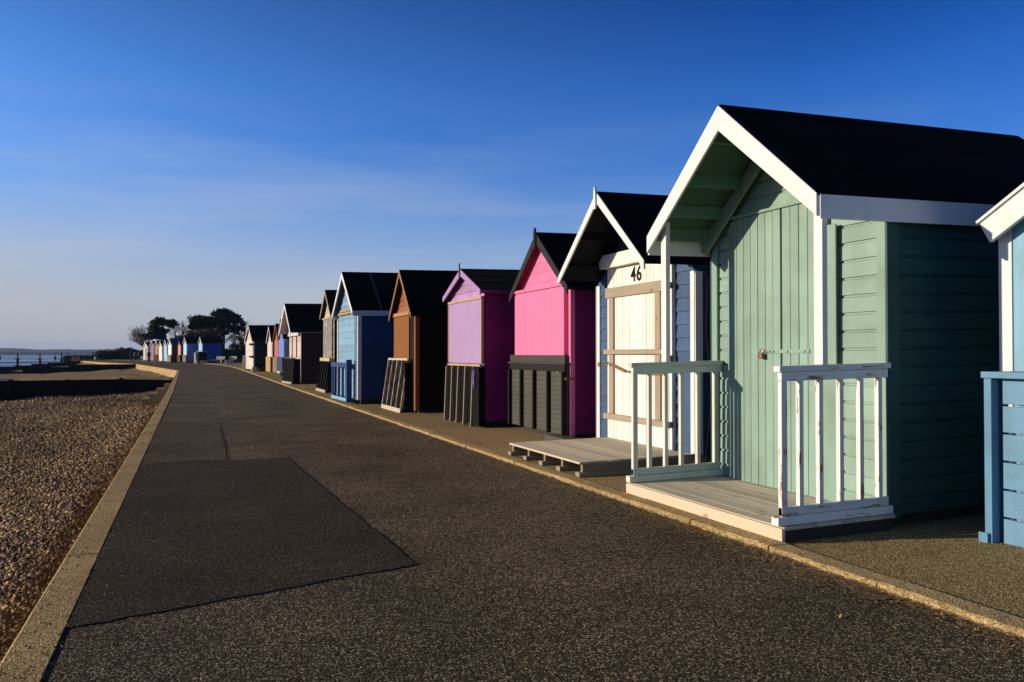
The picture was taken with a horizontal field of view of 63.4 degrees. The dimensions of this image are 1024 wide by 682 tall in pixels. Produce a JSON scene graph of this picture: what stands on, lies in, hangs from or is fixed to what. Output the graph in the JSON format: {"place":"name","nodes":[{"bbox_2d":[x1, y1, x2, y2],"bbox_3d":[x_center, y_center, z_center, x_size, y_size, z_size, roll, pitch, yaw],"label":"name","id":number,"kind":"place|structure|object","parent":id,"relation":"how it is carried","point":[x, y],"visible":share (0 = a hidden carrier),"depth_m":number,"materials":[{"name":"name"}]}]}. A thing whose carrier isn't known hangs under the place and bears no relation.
{"place":"outdoors","nodes":[
{"label":"outdoors","id":0,"kind":"place"},
{"bbox_2d":[0,355,142,366],"bbox_3d":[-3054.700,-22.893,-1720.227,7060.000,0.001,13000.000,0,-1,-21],"label":"sea","id":1,"kind":"structure","parent":0,"point":[7,360],"depth_m":446.97,"materials":[{"name":"blue liquid"}]},
{"bbox_2d":[0,363,173,649],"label":"beach","id":2,"kind":"structure","parent":0,"point":[131,373],"depth_m":37.85,"materials":[{"name":"brown gravel"}]},
{"bbox_2d":[0,360,80,371],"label":"groyne","id":3,"kind":"object","parent":2,"relation":"on","point":[19,367],"visible":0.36,"depth_m":138.72,"materials":[{"name":"brown wood"}]},
{"bbox_2d":[0,364,135,373],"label":"groyne","id":4,"kind":"object","parent":2,"relation":"on","point":[69,368],"visible":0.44,"depth_m":99.48,"materials":[{"name":"brown wood"}]},
{"bbox_2d":[72,357,80,360],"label":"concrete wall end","id":5,"kind":"structure","parent":2,"relation":"on","point":[76,358],"depth_m":144.31,"materials":[{"name":"grey concrete"}]},
{"bbox_2d":[0,403,158,662],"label":"dry weed","id":6,"kind":"object","parent":2,"relation":"on","point":[48,572],"visible":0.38,"depth_m":6.09,"materials":[{"name":"plant"}]},
{"bbox_2d":[63,355,95,360],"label":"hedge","id":7,"kind":"object","parent":2,"relation":"on","point":[69,357],"visible":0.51,"depth_m":217.61,"materials":[{"name":"green plant"}]},
{"bbox_2d":[0,390,159,661],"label":"beach shingle","id":8,"kind":"object","parent":2,"relation":"on","point":[30,512],"visible":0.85,"depth_m":12.10,"materials":[{"name":"brown gravel"}]},
{"bbox_2d":[0,378,173,400],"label":"groyne","id":9,"kind":"object","parent":2,"relation":"on","point":[10,389],"visible":0.39,"depth_m":40.83,"materials":[{"name":"brown wood"}]},
{"bbox_2d":[0,358,179,681],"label":"sea wall coping","id":10,"kind":"object","parent":2,"relation":"on","point":[53,613],"visible":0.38,"depth_m":4.74,"materials":[{"name":"concrete"}]},
{"bbox_2d":[141,383,170,405],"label":"beach steps","id":11,"kind":"structure","parent":2,"relation":"on","point":[155,398],"depth_m":35.50,"materials":[{"name":"concrete"}]},
{"bbox_2d":[0,348,232,354],"bbox_3d":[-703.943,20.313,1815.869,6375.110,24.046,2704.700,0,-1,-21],"label":"hills","id":12,"kind":"structure","parent":0,"point":[11,351],"depth_m":2053.87,"materials":[{"name":"grey"}]},
{"bbox_2d":[225,360,232,363],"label":"concrete block","id":13,"kind":"structure","parent":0,"point":[228,361],"depth_m":101.89,"materials":[{"name":"grey concrete"}]},
{"bbox_2d":[0,0,1023,349],"label":"sky","id":14,"kind":"structure","parent":0,"point":[177,160],"materials":[{"name":"blue"}]},
{"bbox_2d":[40,359,1023,681],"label":"promenade","id":15,"kind":"structure","parent":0,"point":[648,603],"depth_m":4.26,"materials":[{"name":"asphalt"}]},
{"bbox_2d":[96,350,137,360],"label":"hedge","id":16,"kind":"object","parent":15,"relation":"on","point":[97,358],"visible":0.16,"depth_m":176.00,"materials":[{"name":"green plant"}]},
{"bbox_2d":[140,421,226,463],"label":"asphalt old repair","id":17,"kind":"structure","parent":15,"relation":"on","point":[181,442],"depth_m":11.80,"materials":[{"name":"grey asphalt"}]},
{"bbox_2d":[65,457,414,627],"bbox_3d":[-2.380,1.404,7.149,1.861,0.001,6.248,0,-1,-21],"label":"asphalt repair patch","id":18,"kind":"object","parent":15,"relation":"on","point":[240,549],"visible":1,"depth_m":5.74,"materials":[{"name":"grey asphalt"}]},
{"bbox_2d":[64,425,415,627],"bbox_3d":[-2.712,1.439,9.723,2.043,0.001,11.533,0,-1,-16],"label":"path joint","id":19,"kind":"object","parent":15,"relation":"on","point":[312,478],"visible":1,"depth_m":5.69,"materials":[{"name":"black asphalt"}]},
{"bbox_2d":[12,390,942,678],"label":"stray pebbles","id":20,"kind":"object","parent":15,"relation":"on","point":[298,666],"visible":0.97,"depth_m":4.83,"materials":[{"name":"beige stone"}]},
{"bbox_2d":[0,386,1023,674],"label":"dead leaves","id":21,"kind":"object","parent":15,"relation":"on","point":[570,500],"visible":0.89,"depth_m":5.29,"materials":[{"name":"brown plant"}]},
{"bbox_2d":[0,392,1023,679],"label":"stray grit","id":22,"kind":"object","parent":15,"relation":"on","point":[380,422],"visible":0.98,"depth_m":4.53,"materials":[{"name":"beige gravel"}]},
{"bbox_2d":[198,363,1023,652],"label":"curb","id":23,"kind":"structure","parent":15,"relation":"on","point":[988,616],"depth_m":5.41,"materials":[{"name":"concrete"}]},
{"bbox_2d":[115,359,1023,617],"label":"hut apron","id":24,"kind":"object","parent":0,"point":[955,556],"visible":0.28,"depth_m":5.38,"materials":[{"name":"gravel"}]},
{"bbox_2d":[142,342,150,360],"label":"beach hut","id":25,"kind":"object","parent":24,"relation":"on","point":[146,347],"visible":0.44,"depth_m":140.46,"materials":[{"name":"paint"}]},
{"bbox_2d":[149,341,155,360],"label":"beach hut","id":26,"kind":"object","parent":24,"relation":"on","point":[152,347],"visible":0.36,"depth_m":135.16,"materials":[{"name":"paint"}]},
{"bbox_2d":[154,340,163,361],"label":"beach hut","id":27,"kind":"object","parent":24,"relation":"on","point":[156,355],"visible":0.37,"depth_m":130.47,"materials":[{"name":"paint"}]},
{"bbox_2d":[158,341,163,361],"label":"beach hut","id":28,"kind":"object","parent":24,"relation":"on","point":[161,352],"visible":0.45,"depth_m":125.75,"materials":[{"name":"paint"}]},
{"bbox_2d":[163,339,168,361],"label":"beach hut","id":29,"kind":"object","parent":24,"relation":"on","point":[165,345],"visible":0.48,"depth_m":121.66,"materials":[{"name":"paint"}]},
{"bbox_2d":[167,338,183,362],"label":"beach hut","id":30,"kind":"object","parent":24,"relation":"on","point":[172,343],"visible":0.54,"depth_m":117.86,"materials":[{"name":"paint"}]},
{"bbox_2d":[177,339,183,362],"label":"beach hut","id":31,"kind":"object","parent":24,"relation":"on","point":[180,350],"visible":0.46,"depth_m":116.05,"materials":[{"name":"paint"}]},
{"bbox_2d":[182,337,198,362],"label":"beach hut","id":32,"kind":"object","parent":24,"relation":"on","point":[190,346],"visible":0.55,"depth_m":113.60,"materials":[{"name":"paint"}]},
{"bbox_2d":[194,351,206,362],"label":"storage box","id":33,"kind":"object","parent":24,"relation":"on","point":[200,355],"visible":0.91,"depth_m":108.58,"materials":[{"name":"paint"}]},
{"bbox_2d":[194,352,197,362],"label":"side door","id":34,"kind":"structure","parent":33,"relation":"in","point":[195,353],"depth_m":108.31,"materials":[{"name":"paint"}]},
{"bbox_2d":[198,336,223,362],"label":"beach hut","id":35,"kind":"object","parent":24,"relation":"on","point":[211,346],"visible":0.75,"depth_m":111.35,"materials":[{"name":"paint"}]},
{"bbox_2d":[229,356,236,362],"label":"park bench","id":36,"kind":"object","parent":24,"relation":"on","point":[232,357],"visible":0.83,"depth_m":108.76,"materials":[{"name":"grey wood"}]},
{"bbox_2d":[242,355,246,369],"bbox_3d":[-20.766,1.695,64.951,0.782,1.161,0.145,1,-1,-31],"label":"propped board","id":37,"kind":"object","parent":24,"relation":"on","point":[244,363],"visible":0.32,"depth_m":64.82,"materials":[{"name":"paint"}]},
{"bbox_2d":[244,325,274,370],"bbox_3d":[-18.059,0.510,61.439,3.012,3.441,2.864,0,-1,-29],"label":"beach hut","id":38,"kind":"object","parent":24,"relation":"on","point":[256,345],"visible":0.53,"depth_m":60.02,"materials":[{"name":"white wood"}]},
{"bbox_2d":[266,326,274,371],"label":"beach hut","id":39,"kind":"object","parent":24,"relation":"on","point":[270,350],"visible":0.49,"depth_m":55.82,"materials":[{"name":"paint"}]},
{"bbox_2d":[273,324,278,372],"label":"beach hut","id":40,"kind":"object","parent":24,"relation":"on","point":[276,346],"visible":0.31,"depth_m":53.49,"materials":[{"name":"paint"}]},
{"bbox_2d":[277,319,289,370],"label":"beach hut","id":41,"kind":"object","parent":24,"relation":"on","point":[284,343],"visible":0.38,"depth_m":49.22,"materials":[{"name":"paint"}]},
{"bbox_2d":[281,357,299,383],"bbox_3d":[-9.424,1.253,35.248,0.362,1.107,2.252,0,-1,-25],"label":"railing panel","id":42,"kind":"object","parent":24,"relation":"on","point":[291,371],"visible":1,"depth_m":34.59,"materials":[{"name":"brown wood"}]},
{"bbox_2d":[279,303,323,383],"bbox_3d":[-8.259,0.098,35.811,3.114,3.487,2.744,0,-1,-25],"label":"beach hut","id":43,"kind":"object","parent":24,"relation":"on","point":[301,326],"visible":0.5,"depth_m":34.48,"materials":[{"name":"paint"}]},
{"bbox_2d":[316,360,331,392],"bbox_3d":[-6.250,1.169,27.753,0.364,1.048,2.102,0,-1,-21],"label":"railing panel","id":44,"kind":"object","parent":24,"relation":"on","point":[324,377],"visible":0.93,"depth_m":27.25,"materials":[{"name":"brown wood"}]},
{"bbox_2d":[319,290,336,392],"bbox_3d":[-5.001,-0.017,28.149,2.704,3.485,2.344,0,-1,-21],"label":"beach hut","id":45,"kind":"object","parent":24,"relation":"on","point":[329,335],"visible":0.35,"depth_m":27.38,"materials":[{"name":"paint"}]},
{"bbox_2d":[331,272,397,403],"bbox_3d":[-3.168,-0.117,22.312,2.992,3.509,2.700,0,-1,-23],"label":"beach hut","id":46,"kind":"object","parent":24,"relation":"on","point":[365,327],"visible":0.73,"depth_m":20.91,"materials":[{"name":"paint"}]},
{"bbox_2d":[381,358,415,412],"bbox_3d":[-2.560,0.970,18.594,0.364,1.169,1.852,0,-1,-21],"label":"railing panel","id":47,"kind":"object","parent":24,"relation":"on","point":[397,392],"visible":0.98,"depth_m":18.16,"materials":[{"name":"brown wood"}]},
{"bbox_2d":[388,270,457,412],"bbox_3d":[-1.202,-0.024,18.874,2.804,3.217,2.104,0,-1,-21],"label":"beach hut","id":48,"kind":"object","parent":24,"relation":"on","point":[418,314],"visible":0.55,"depth_m":17.73,"materials":[{"name":"paint"}]},
{"bbox_2d":[443,263,519,426],"bbox_3d":[0.300,0.070,15.406,2.708,2.926,2.240,0,-1,-21],"label":"beach hut","id":49,"kind":"object","parent":24,"relation":"on","point":[481,329],"visible":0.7,"depth_m":14.26,"materials":[{"name":"paint"}]},
{"bbox_2d":[508,228,599,438],"bbox_3d":[1.558,-0.114,13.182,2.752,3.226,2.370,0,-1,-21],"label":"beach hut","id":50,"kind":"object","parent":24,"relation":"on","point":[552,379],"visible":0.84,"depth_m":12.25,"materials":[{"name":"paint"}]},
{"bbox_2d":[544,434,578,440],"bbox_3d":[0.701,1.398,11.728,0.240,0.100,0.694,0,-1,-21],"label":"step","id":51,"kind":"object","parent":24,"relation":"on","point":[553,437],"visible":0.57,"depth_m":11.69,"materials":[{"name":"grey wood"}]},
{"bbox_2d":[508,437,690,477],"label":"wooden platform","id":52,"kind":"structure","parent":24,"relation":"on","point":[595,457],"depth_m":9.29,"materials":[{"name":"grey wood"}]},
{"bbox_2d":[558,187,710,455],"bbox_3d":[2.506,-0.204,10.521,3.208,3.325,2.500,0,-1,-21],"label":"beach hut","id":53,"kind":"object","parent":24,"relation":"on","point":[608,250],"visible":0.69,"depth_m":10.02,"materials":[{"name":"paint"}]},
{"bbox_2d":[598,263,672,448],"bbox_3d":[1.506,0.182,10.251,0.120,2.270,1.730,0,-1,-21],"label":"door","id":54,"kind":"structure","parent":53,"relation":"in","point":[632,292],"depth_m":10.30,"materials":[{"name":"paint"}]},
{"bbox_2d":[678,454,710,463],"bbox_3d":[1.936,1.281,8.599,0.229,0.240,0.592,0,-1,-21],"label":"ground sheet","id":55,"kind":"object","parent":24,"relation":"on","point":[690,459],"visible":0.25,"depth_m":8.52,"materials":[{"name":"black"}]},
{"bbox_2d":[626,104,1023,542],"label":"beach hut","id":56,"kind":"object","parent":24,"relation":"on","point":[854,294],"visible":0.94,"depth_m":6.38,"materials":[{"name":"paint"}]},
{"bbox_2d":[730,209,809,487],"bbox_3d":[2.211,0.077,7.183,0.086,2.395,1.058,0,-1,-21],"label":"door","id":57,"kind":"structure","parent":56,"relation":"in","point":[755,240],"depth_m":7.33,"materials":[{"name":"paint"}]},
{"bbox_2d":[782,204,817,496],"bbox_3d":[2.377,0.072,6.817,0.040,2.395,0.411,0,-1,-21],"label":"door","id":58,"kind":"structure","parent":56,"relation":"in","point":[797,220],"depth_m":6.82,"materials":[{"name":"paint"}]},
{"bbox_2d":[975,183,1023,520],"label":"beach hut","id":59,"kind":"object","parent":24,"relation":"on","point":[1002,221],"visible":0.61,"depth_m":5.68,"materials":[{"name":"paint"}]},
{"bbox_2d":[978,371,1023,547],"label":"fence","id":60,"kind":"object","parent":24,"relation":"on","point":[1003,419],"visible":0.88,"depth_m":5.48,"materials":[{"name":"paint"}]},
{"label":"grass land","id":61,"kind":"structure","parent":0,"visible":0},
{"bbox_2d":[92,347,142,359],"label":"bush","id":62,"kind":"object","parent":61,"relation":"on","point":[120,354],"visible":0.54,"depth_m":167.27,"materials":[{"name":"green plant"}]},
{"bbox_2d":[127,324,147,346],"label":"bare tree","id":63,"kind":"object","parent":61,"relation":"on","point":[138,341],"visible":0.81,"depth_m":157.25,"materials":[{"name":"brown wood"}]},
{"bbox_2d":[141,316,179,340],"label":"pine tree","id":64,"kind":"object","parent":61,"relation":"on","point":[156,329],"visible":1,"depth_m":152.21,"materials":[{"name":"green plant"}]},
{"bbox_2d":[168,320,191,337],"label":"bare tree","id":65,"kind":"object","parent":61,"relation":"on","point":[183,330],"visible":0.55,"depth_m":172.58,"materials":[{"name":"brown wood"}]},
{"bbox_2d":[174,327,221,337],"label":"bushy tree","id":66,"kind":"object","parent":61,"relation":"on","point":[207,332],"visible":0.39,"depth_m":149.00,"materials":[{"name":"green plant"}]},
{"bbox_2d":[182,307,246,348],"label":"pine tree","id":67,"kind":"object","parent":61,"relation":"on","point":[223,319],"visible":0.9,"depth_m":154.96,"materials":[{"name":"green plant"}]},
{"bbox_2d":[222,348,245,359],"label":"hedge","id":68,"kind":"object","parent":61,"relation":"on","point":[238,353],"visible":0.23,"depth_m":141.96,"materials":[{"name":"green plant"}]},
{"bbox_2d":[227,332,245,343],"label":"bare tree","id":69,"kind":"object","parent":61,"relation":"on","point":[233,338],"visible":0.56,"depth_m":163.49,"materials":[{"name":"brown wood"}]},
{"bbox_2d":[228,336,245,350],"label":"bush","id":70,"kind":"object","parent":61,"relation":"on","point":[241,344],"visible":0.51,"depth_m":159.66,"materials":[{"name":"green plant"}]},
{"bbox_2d":[235,320,248,337],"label":"bare tree","id":71,"kind":"object","parent":61,"relation":"on","point":[241,333],"visible":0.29,"depth_m":169.05,"materials":[{"name":"brown wood"}]}
]}

